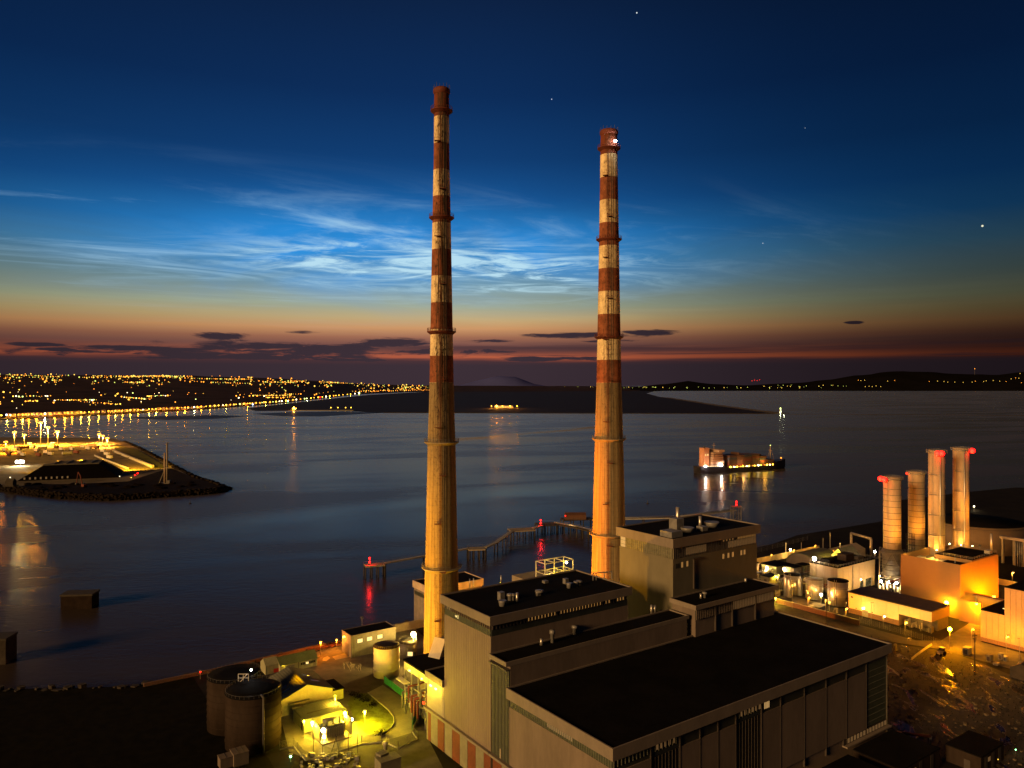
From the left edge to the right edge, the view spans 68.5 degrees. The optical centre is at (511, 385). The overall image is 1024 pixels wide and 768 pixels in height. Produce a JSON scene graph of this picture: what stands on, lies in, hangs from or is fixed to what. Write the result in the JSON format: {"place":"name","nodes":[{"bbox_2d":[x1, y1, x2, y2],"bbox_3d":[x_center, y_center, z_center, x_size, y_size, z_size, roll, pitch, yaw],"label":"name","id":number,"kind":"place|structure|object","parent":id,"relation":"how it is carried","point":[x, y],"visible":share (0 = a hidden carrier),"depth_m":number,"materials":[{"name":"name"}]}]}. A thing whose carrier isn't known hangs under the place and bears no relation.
{"place":"outdoors","nodes":[
{"label":"outdoors","id":0,"kind":"place"},
{"bbox_2d":[0,437,186,486],"bbox_3d":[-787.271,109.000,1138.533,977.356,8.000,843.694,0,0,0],"label":"port ground","id":1,"kind":"structure","parent":0,"point":[10,467],"depth_m":1092.40,"materials":[{"name":"concrete"}]},
{"bbox_2d":[3,477,18,488],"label":"navigation dolphin","id":2,"kind":"object","parent":1,"relation":"on","point":[10,482],"visible":0.76,"depth_m":772.61,"materials":[{"name":"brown wood"}]},
{"bbox_2d":[18,457,128,480],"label":"cargo shed","id":3,"kind":"structure","parent":1,"relation":"on","point":[71,469],"depth_m":854.05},
{"bbox_2d":[112,449,153,467],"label":"flood wall","id":4,"kind":"structure","parent":1,"relation":"on","point":[134,459],"depth_m":1050.41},
{"bbox_2d":[159,442,171,483],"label":"piling rig","id":5,"kind":"object","parent":1,"relation":"on","point":[166,480],"visible":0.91,"depth_m":799.62,"materials":[{"name":"metal"}]},
{"bbox_2d":[123,441,232,488],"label":"rock armour","id":6,"kind":"object","parent":1,"relation":"on","point":[175,467],"visible":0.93,"depth_m":942.62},
{"bbox_2d":[22,468,224,499],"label":"port rock bank","id":7,"kind":"structure","parent":0,"point":[178,478],"depth_m":776.45,"materials":[{"name":"stone"}]},
{"bbox_2d":[0,484,228,500],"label":"rock armour","id":8,"kind":"object","parent":7,"relation":"on","point":[25,491],"visible":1,"depth_m":732.22,"materials":[{"name":"stone"}]},
{"bbox_2d":[98,454,152,472],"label":"port road","id":9,"kind":"structure","parent":0,"point":[137,468],"depth_m":978.78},
{"bbox_2d":[0,677,273,767],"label":"grass ground","id":10,"kind":"structure","parent":0,"point":[162,725],"depth_m":229.15,"materials":[{"name":"plant"}]},
{"bbox_2d":[217,752,232,767],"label":"storage box","id":11,"kind":"object","parent":10,"relation":"on","point":[225,760],"visible":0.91,"depth_m":206.08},
{"bbox_2d":[230,745,248,767],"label":"storage box","id":12,"kind":"object","parent":10,"relation":"on","point":[240,754],"visible":0.93,"depth_m":207.63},
{"bbox_2d":[114,444,163,467],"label":"grass bank","id":13,"kind":"structure","parent":0,"point":[137,454],"depth_m":1113.89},
{"bbox_2d":[124,415,241,419],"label":"mud bank","id":14,"kind":"structure","parent":0,"point":[189,417],"depth_m":2532.56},
{"bbox_2d":[0,374,639,418],"bbox_3d":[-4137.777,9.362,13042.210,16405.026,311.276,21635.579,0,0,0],"label":"city land","id":15,"kind":"structure","parent":0,"point":[75,388],"depth_m":5944.72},
{"bbox_2d":[3,373,993,397],"bbox_3d":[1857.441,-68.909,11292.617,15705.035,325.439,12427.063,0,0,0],"label":"town lights","id":16,"kind":"object","parent":15,"relation":"on","point":[241,379],"visible":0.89,"depth_m":8573.49,"materials":[{"name":"yellow"}]},
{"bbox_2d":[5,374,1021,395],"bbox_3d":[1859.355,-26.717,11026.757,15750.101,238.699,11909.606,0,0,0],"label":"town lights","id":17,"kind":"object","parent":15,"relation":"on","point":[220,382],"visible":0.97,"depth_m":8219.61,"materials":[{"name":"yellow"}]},
{"bbox_2d":[259,412,381,415],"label":"mud bank","id":18,"kind":"structure","parent":0,"point":[311,413],"depth_m":2891.54,"materials":[{"name":"soil"}]},
{"bbox_2d":[300,751,360,767],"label":"debris","id":19,"kind":"object","parent":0,"point":[335,755],"visible":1,"depth_m":210.23,"materials":[{"name":"metal"}]},
{"bbox_2d":[342,621,395,657],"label":"pump house","id":20,"kind":"structure","parent":0,"point":[360,640],"depth_m":294.52,"materials":[{"name":"grey"}]},
{"bbox_2d":[368,685,412,740],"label":"service road","id":21,"kind":"structure","parent":0,"point":[389,699],"depth_m":243.28,"materials":[{"name":"asphalt"}]},
{"bbox_2d":[458,376,542,385],"bbox_3d":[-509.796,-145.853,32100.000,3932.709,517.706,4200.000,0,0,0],"label":"island hill","id":22,"kind":"structure","parent":0,"point":[503,381],"depth_m":30904.47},
{"bbox_2d":[0,386,1023,688],"bbox_3d":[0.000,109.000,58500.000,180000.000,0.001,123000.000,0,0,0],"label":"water","id":23,"kind":"structure","parent":0,"point":[288,534],"depth_m":686.95,"materials":[{"name":"blue liquid"}]},
{"bbox_2d":[0,631,17,664],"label":"mooring dolphin","id":24,"kind":"object","parent":23,"relation":"in","point":[8,647],"visible":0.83,"depth_m":295.50,"materials":[{"name":"brown concrete"}]},
{"bbox_2d":[59,589,99,609],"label":"mooring dolphin","id":25,"kind":"object","parent":23,"relation":"in","point":[79,599],"visible":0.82,"depth_m":366.18,"materials":[{"name":"brown concrete"}]},
{"bbox_2d":[363,560,385,578],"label":"mooring dolphin","id":26,"kind":"object","parent":23,"relation":"in","point":[376,565],"visible":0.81,"depth_m":427.26,"materials":[{"name":"concrete"}]},
{"bbox_2d":[383,546,470,565],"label":"jetty walkway","id":27,"kind":"structure","parent":23,"relation":"in","point":[410,558],"depth_m":443.97,"materials":[{"name":"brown wood"}]},
{"bbox_2d":[467,546,485,560],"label":"mooring dolphin","id":28,"kind":"object","parent":23,"relation":"in","point":[474,549],"visible":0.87,"depth_m":467.41,"materials":[{"name":"concrete"}]},
{"bbox_2d":[482,529,513,558],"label":"jetty walkway","id":29,"kind":"structure","parent":23,"relation":"in","point":[500,539],"depth_m":493.74,"materials":[{"name":"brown wood"}]},
{"bbox_2d":[247,391,766,412],"bbox_3d":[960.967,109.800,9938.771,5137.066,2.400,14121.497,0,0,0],"label":"sand flat","id":30,"kind":"structure","parent":23,"relation":"in","point":[556,402],"depth_m":4245.57,"materials":[{"name":"sand"}]},
{"bbox_2d":[507,526,535,540],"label":"jetty platform","id":31,"kind":"structure","parent":23,"relation":"in","point":[523,530],"depth_m":530.33,"materials":[{"name":"concrete"}]},
{"bbox_2d":[512,556,572,580],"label":"screen frame","id":32,"kind":"object","parent":23,"relation":"in","point":[535,573],"visible":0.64,"depth_m":407.55,"materials":[{"name":"metal"}]},
{"bbox_2d":[535,522,557,534],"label":"loading jetty","id":33,"kind":"object","parent":23,"relation":"in","point":[547,524],"visible":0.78,"depth_m":550.49,"materials":[{"name":"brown wood"}]},
{"bbox_2d":[551,521,591,540],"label":"approach jetty","id":34,"kind":"object","parent":23,"relation":"in","point":[576,527],"visible":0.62,"depth_m":541.77,"materials":[{"name":"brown wood"}]},
{"bbox_2d":[560,515,592,528],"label":"jetty","id":35,"kind":"object","parent":23,"relation":"in","point":[587,518],"visible":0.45,"depth_m":571.43,"materials":[{"name":"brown wood"}]},
{"bbox_2d":[564,512,585,519],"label":"site hut","id":36,"kind":"object","parent":35,"relation":"on","point":[577,515],"visible":1,"depth_m":570.23,"materials":[{"name":"red"}]},
{"bbox_2d":[625,508,736,522],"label":"pipe jetty","id":37,"kind":"object","parent":23,"relation":"in","point":[670,516],"visible":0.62,"depth_m":580.22,"materials":[{"name":"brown wood"}]},
{"bbox_2d":[384,412,1023,415],"bbox_3d":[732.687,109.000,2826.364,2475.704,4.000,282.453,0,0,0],"label":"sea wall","id":38,"kind":"structure","parent":23,"relation":"in","point":[687,413],"depth_m":2869.47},
{"bbox_2d":[664,397,783,412],"bbox_3d":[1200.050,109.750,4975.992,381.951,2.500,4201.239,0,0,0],"label":"shore flat","id":39,"kind":"structure","parent":23,"relation":"in","point":[727,406],"depth_m":3841.87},
{"bbox_2d":[730,501,741,520],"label":"jetty tower","id":40,"kind":"structure","parent":23,"relation":"in","point":[736,506],"depth_m":567.77,"materials":[{"name":"grey"}]},
{"bbox_2d":[693,445,784,473],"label":"cargo ship","id":41,"kind":"object","parent":23,"relation":"on","point":[710,461],"visible":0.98,"depth_m":932.65,"materials":[{"name":"grey"}]},
{"bbox_2d":[0,0,1023,385],"label":"sky","id":42,"kind":"structure","parent":0,"point":[809,190],"materials":[{"name":"blue"}]},
{"bbox_2d":[440,569,631,767],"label":"boiler house","id":43,"kind":"structure","parent":0,"point":[481,623],"depth_m":208.15,"materials":[{"name":"concrete"}]},
{"bbox_2d":[128,487,1023,767],"bbox_3d":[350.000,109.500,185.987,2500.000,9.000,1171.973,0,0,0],"label":"station ground","id":44,"kind":"structure","parent":0,"point":[1006,503],"depth_m":466.22,"materials":[{"name":"concrete"}]},
{"bbox_2d":[0,620,408,691],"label":"rock armour","id":45,"kind":"object","parent":44,"relation":"on","point":[53,686],"visible":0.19,"depth_m":260.05,"materials":[{"name":"stone"}]},
{"bbox_2d":[206,662,260,735],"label":"storage tank","id":46,"kind":"object","parent":44,"relation":"on","point":[220,679],"visible":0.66,"depth_m":226.47,"materials":[{"name":"grey"}]},
{"bbox_2d":[143,643,324,686],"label":"quay wall","id":47,"kind":"structure","parent":44,"relation":"on","point":[210,670],"depth_m":274.46,"materials":[{"name":"concrete"}]},
{"bbox_2d":[224,676,281,754],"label":"storage tank","id":48,"kind":"object","parent":44,"relation":"on","point":[253,717],"visible":0.99,"depth_m":214.94,"materials":[{"name":"metal"}]},
{"bbox_2d":[260,656,278,674],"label":"shed","id":49,"kind":"structure","parent":44,"relation":"on","point":[269,665],"depth_m":274.23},
{"bbox_2d":[269,629,442,767],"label":"yard","id":50,"kind":"structure","parent":44,"relation":"on","point":[419,752],"depth_m":230.51,"materials":[{"name":"concrete"}]},
{"bbox_2d":[276,649,317,670],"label":"shed","id":51,"kind":"structure","parent":50,"relation":"on","point":[304,659],"depth_m":278.42,"materials":[{"name":"metal"}]},
{"bbox_2d":[269,666,334,716],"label":"warehouse","id":52,"kind":"structure","parent":50,"relation":"on","point":[307,686],"depth_m":245.00,"materials":[{"name":"metal"}]},
{"bbox_2d":[284,704,293,715],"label":"shutter door","id":53,"kind":"structure","parent":52,"relation":"in","point":[288,710],"depth_m":239.13,"materials":[{"name":"metal"}]},
{"bbox_2d":[292,697,345,732],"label":"switch house","id":54,"kind":"structure","parent":50,"relation":"on","point":[317,712],"depth_m":232.60,"materials":[{"name":"concrete"}]},
{"bbox_2d":[279,733,381,760],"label":"wire fence","id":55,"kind":"object","parent":50,"relation":"on","point":[297,749],"visible":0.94,"depth_m":216.55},
{"bbox_2d":[302,721,360,748],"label":"transformer yard","id":56,"kind":"structure","parent":50,"relation":"on","point":[355,731],"depth_m":223.29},
{"bbox_2d":[312,711,351,745],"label":"transformer","id":57,"kind":"object","parent":56,"relation":"on","point":[334,725],"visible":0.98,"depth_m":223.33,"materials":[{"name":"metal"}]},
{"bbox_2d":[325,679,344,699],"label":"lean to","id":58,"kind":"object","parent":50,"relation":"on","point":[338,690],"visible":0.71,"depth_m":251.85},
{"bbox_2d":[313,731,357,753],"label":"cable gantry","id":59,"kind":"object","parent":50,"relation":"on","point":[334,742],"visible":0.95,"depth_m":214.21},
{"bbox_2d":[348,693,393,734],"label":"lawn","id":60,"kind":"structure","parent":50,"relation":"on","point":[379,717],"depth_m":238.83,"materials":[{"name":"green plant"}]},
{"bbox_2d":[373,638,399,679],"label":"storage tank","id":61,"kind":"object","parent":50,"relation":"on","point":[386,654],"visible":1,"depth_m":268.98,"materials":[{"name":"metal"}]},
{"bbox_2d":[374,751,401,767],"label":"site cabin","id":62,"kind":"object","parent":50,"relation":"on","point":[392,759],"visible":1,"depth_m":204.92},
{"bbox_2d":[384,676,416,729],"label":"hoarding","id":63,"kind":"object","parent":50,"relation":"on","point":[393,686],"visible":0.62,"depth_m":256.74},
{"bbox_2d":[388,726,417,748],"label":"wire fence","id":64,"kind":"object","parent":50,"relation":"on","point":[415,734],"visible":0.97,"depth_m":219.86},
{"bbox_2d":[398,636,416,659],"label":"hut","id":65,"kind":"object","parent":50,"relation":"on","point":[408,647],"visible":0.86,"depth_m":287.84,"materials":[{"name":"grey"}]},
{"bbox_2d":[392,619,423,631],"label":"boundary wall","id":66,"kind":"structure","parent":50,"relation":"on","point":[409,625],"depth_m":322.60,"materials":[{"name":"concrete"}]},
{"bbox_2d":[396,653,443,729],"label":"duct house","id":67,"kind":"structure","parent":44,"relation":"on","point":[417,665],"depth_m":235.81,"materials":[{"name":"metal"}]},
{"bbox_2d":[428,636,443,658],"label":"flue duct","id":68,"kind":"object","parent":67,"relation":"on","point":[437,650],"visible":0.39,"depth_m":242.23,"materials":[{"name":"metal"}]},
{"bbox_2d":[422,665,443,751],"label":"annex","id":69,"kind":"object","parent":44,"relation":"on","point":[434,707],"visible":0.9,"depth_m":219.32,"materials":[{"name":"grey"}]},
{"bbox_2d":[421,82,461,653],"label":"banded chimney","id":70,"kind":"object","parent":44,"relation":"on","point":[441,567],"visible":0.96,"depth_m":267.35,"materials":[{"name":"concrete"}]},
{"bbox_2d":[413,571,483,619],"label":"intake house","id":71,"kind":"structure","parent":44,"relation":"on","point":[464,577],"depth_m":340.57,"materials":[{"name":"grey"}]},
{"bbox_2d":[488,605,688,767],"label":"deaerator bay","id":72,"kind":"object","parent":44,"relation":"on","point":[541,658],"visible":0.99,"depth_m":201.64,"materials":[{"name":"metal"}]},
{"bbox_2d":[589,125,625,582],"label":"banded chimney","id":73,"kind":"object","parent":44,"relation":"on","point":[608,501],"visible":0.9,"depth_m":311.33,"materials":[{"name":"concrete"}]},
{"bbox_2d":[506,611,891,767],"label":"turbine hall","id":74,"kind":"structure","parent":44,"relation":"on","point":[777,689],"depth_m":191.37,"materials":[{"name":"grey"}]},
{"bbox_2d":[652,747,678,767],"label":"tall window","id":75,"kind":"structure","parent":74,"relation":"in","point":[668,753],"depth_m":167.51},
{"bbox_2d":[737,714,759,767],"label":"tall window","id":76,"kind":"structure","parent":74,"relation":"in","point":[758,714],"depth_m":183.93,"materials":[{"name":"glass"}]},
{"bbox_2d":[669,578,779,636],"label":"switchgear block","id":77,"kind":"structure","parent":44,"relation":"on","point":[718,608],"depth_m":236.66,"materials":[{"name":"concrete"}]},
{"bbox_2d":[761,573,777,583],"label":"plant room","id":78,"kind":"object","parent":44,"relation":"on","point":[768,577],"visible":0.8,"depth_m":397.63,"materials":[{"name":"grey"}]},
{"bbox_2d":[760,560,790,574],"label":"plant room","id":79,"kind":"object","parent":44,"relation":"on","point":[777,566],"visible":0.8,"depth_m":417.88,"materials":[{"name":"grey"}]},
{"bbox_2d":[757,545,818,563],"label":"boundary wall","id":80,"kind":"structure","parent":44,"relation":"on","point":[784,555],"depth_m":453.10,"materials":[{"name":"grey"}]},
{"bbox_2d":[783,564,801,578],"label":"plant room","id":81,"kind":"object","parent":44,"relation":"on","point":[795,568],"visible":0.45,"depth_m":400.18,"materials":[{"name":"grey"}]},
{"bbox_2d":[784,572,800,594],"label":"round tank","id":82,"kind":"object","parent":44,"relation":"on","point":[793,576],"visible":0.56,"depth_m":376.40,"materials":[{"name":"metal"}]},
{"bbox_2d":[786,548,833,563],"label":"barrel roof hall","id":83,"kind":"structure","parent":44,"relation":"on","point":[807,556],"depth_m":425.09,"materials":[{"name":"metal"}]},
{"bbox_2d":[805,576,823,599],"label":"round tank","id":84,"kind":"object","parent":44,"relation":"on","point":[814,586],"visible":0.96,"depth_m":367.48,"materials":[{"name":"metal"}]},
{"bbox_2d":[827,578,848,606],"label":"round tank","id":85,"kind":"object","parent":44,"relation":"on","point":[837,592],"visible":0.98,"depth_m":357.03,"materials":[{"name":"metal"}]},
{"bbox_2d":[810,551,874,591],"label":"control building","id":86,"kind":"structure","parent":44,"relation":"on","point":[853,568],"depth_m":386.48,"materials":[{"name":"concrete"}]},
{"bbox_2d":[832,543,858,555],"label":"gabled store","id":87,"kind":"structure","parent":44,"relation":"on","point":[851,549],"depth_m":425.97,"materials":[{"name":"grey"}]},
{"bbox_2d":[829,543,864,555],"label":"hall","id":88,"kind":"structure","parent":44,"relation":"on","point":[860,549],"depth_m":454.08,"materials":[{"name":"grey"}]},
{"bbox_2d":[822,754,878,767],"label":"annex hut","id":89,"kind":"object","parent":44,"relation":"on","point":[848,761],"visible":1,"depth_m":194.82,"materials":[{"name":"grey"}]},
{"bbox_2d":[878,475,905,591],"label":"steel stack","id":90,"kind":"object","parent":44,"relation":"on","point":[891,551],"visible":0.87,"depth_m":386.34,"materials":[{"name":"grey"}]},
{"bbox_2d":[853,730,939,767],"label":"annex hut","id":91,"kind":"object","parent":44,"relation":"on","point":[892,749],"visible":1,"depth_m":203.67,"materials":[{"name":"grey"}]},
{"bbox_2d":[847,586,950,633],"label":"workshop","id":92,"kind":"structure","parent":44,"relation":"on","point":[926,615],"depth_m":330.97,"materials":[{"name":"concrete"}]},
{"bbox_2d":[860,618,949,648],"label":"wire fence","id":93,"kind":"object","parent":44,"relation":"on","point":[915,634],"visible":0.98,"depth_m":309.38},
{"bbox_2d":[905,470,926,551],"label":"steel stack","id":94,"kind":"object","parent":44,"relation":"on","point":[916,502],"visible":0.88,"depth_m":406.60,"materials":[{"name":"grey"}]},
{"bbox_2d":[901,534,997,618],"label":"plant block","id":95,"kind":"structure","parent":44,"relation":"on","point":[952,575],"depth_m":349.17,"materials":[{"name":"metal"}]},
{"bbox_2d":[926,449,946,555],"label":"steel stack","id":96,"kind":"object","parent":95,"relation":"on","point":[936,500],"visible":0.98,"depth_m":371.95,"materials":[{"name":"grey"}]},
{"bbox_2d":[951,446,974,547],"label":"steel stack","id":97,"kind":"object","parent":95,"relation":"on","point":[960,509],"visible":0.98,"depth_m":383.79,"materials":[{"name":"grey"}]},
{"bbox_2d":[959,598,981,624],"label":"stair tower","id":98,"kind":"structure","parent":44,"relation":"on","point":[969,611],"depth_m":332.15,"materials":[{"name":"concrete"}]},
{"bbox_2d":[945,513,1023,555],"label":"storage tank","id":99,"kind":"object","parent":44,"relation":"on","point":[982,528],"visible":0.6,"depth_m":465.57,"materials":[{"name":"metal"}]},
{"bbox_2d":[973,593,1004,607],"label":"covered way","id":100,"kind":"structure","parent":44,"relation":"on","point":[985,600],"depth_m":341.47,"materials":[{"name":"metal"}]},
{"bbox_2d":[980,580,1023,651],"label":"panelled building","id":101,"kind":"structure","parent":44,"relation":"on","point":[1000,620],"depth_m":301.15,"materials":[{"name":"metal"}]},
{"bbox_2d":[999,535,1023,566],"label":"pipe gantry","id":102,"kind":"object","parent":44,"relation":"on","point":[1003,538],"visible":1,"depth_m":438.39,"materials":[{"name":"metal"}]},
{"bbox_2d":[1010,660,1023,680],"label":"shed","id":103,"kind":"structure","parent":44,"relation":"on","point":[1016,670],"depth_m":268.35,"materials":[{"name":"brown wood"}]},
{"bbox_2d":[616,507,760,618],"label":"boiler house","id":104,"kind":"structure","parent":0,"point":[662,562],"depth_m":246.30,"materials":[{"name":"concrete"}]},
{"bbox_2d":[630,371,1023,390],"bbox_3d":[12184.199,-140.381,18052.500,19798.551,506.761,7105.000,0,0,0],"label":"headland hill","id":105,"kind":"structure","parent":0,"point":[909,381],"depth_m":15589.67,"materials":[{"name":"black"}]},
{"bbox_2d":[850,532,871,554],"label":"pipe arch","id":106,"kind":"structure","parent":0,"point":[856,534],"depth_m":472.59,"materials":[{"name":"grey"}]},
{"bbox_2d":[774,595,1023,668],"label":"plant road","id":107,"kind":"structure","parent":0,"point":[960,638],"depth_m":312.71,"materials":[{"name":"asphalt"}]},
{"bbox_2d":[776,598,859,624],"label":"site wall","id":108,"kind":"structure","parent":107,"relation":"on","point":[821,612],"depth_m":343.91,"materials":[{"name":"concrete"}]},
{"bbox_2d":[885,644,1023,767],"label":"rough ground","id":109,"kind":"structure","parent":0,"point":[956,716],"depth_m":250.25,"materials":[{"name":"stone"}]},
{"bbox_2d":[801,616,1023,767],"bbox_3d":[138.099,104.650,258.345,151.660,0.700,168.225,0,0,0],"label":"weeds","id":110,"kind":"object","parent":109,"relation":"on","point":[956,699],"visible":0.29,"depth_m":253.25,"materials":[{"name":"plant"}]},
{"bbox_2d":[898,731,931,743],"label":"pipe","id":111,"kind":"object","parent":109,"relation":"on","point":[920,735],"visible":0.66,"depth_m":219.40,"materials":[{"name":"metal"}]},
{"bbox_2d":[945,730,1004,767],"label":"annex hut","id":112,"kind":"object","parent":109,"relation":"on","point":[969,749],"visible":1,"depth_m":208.18,"materials":[{"name":"grey"}]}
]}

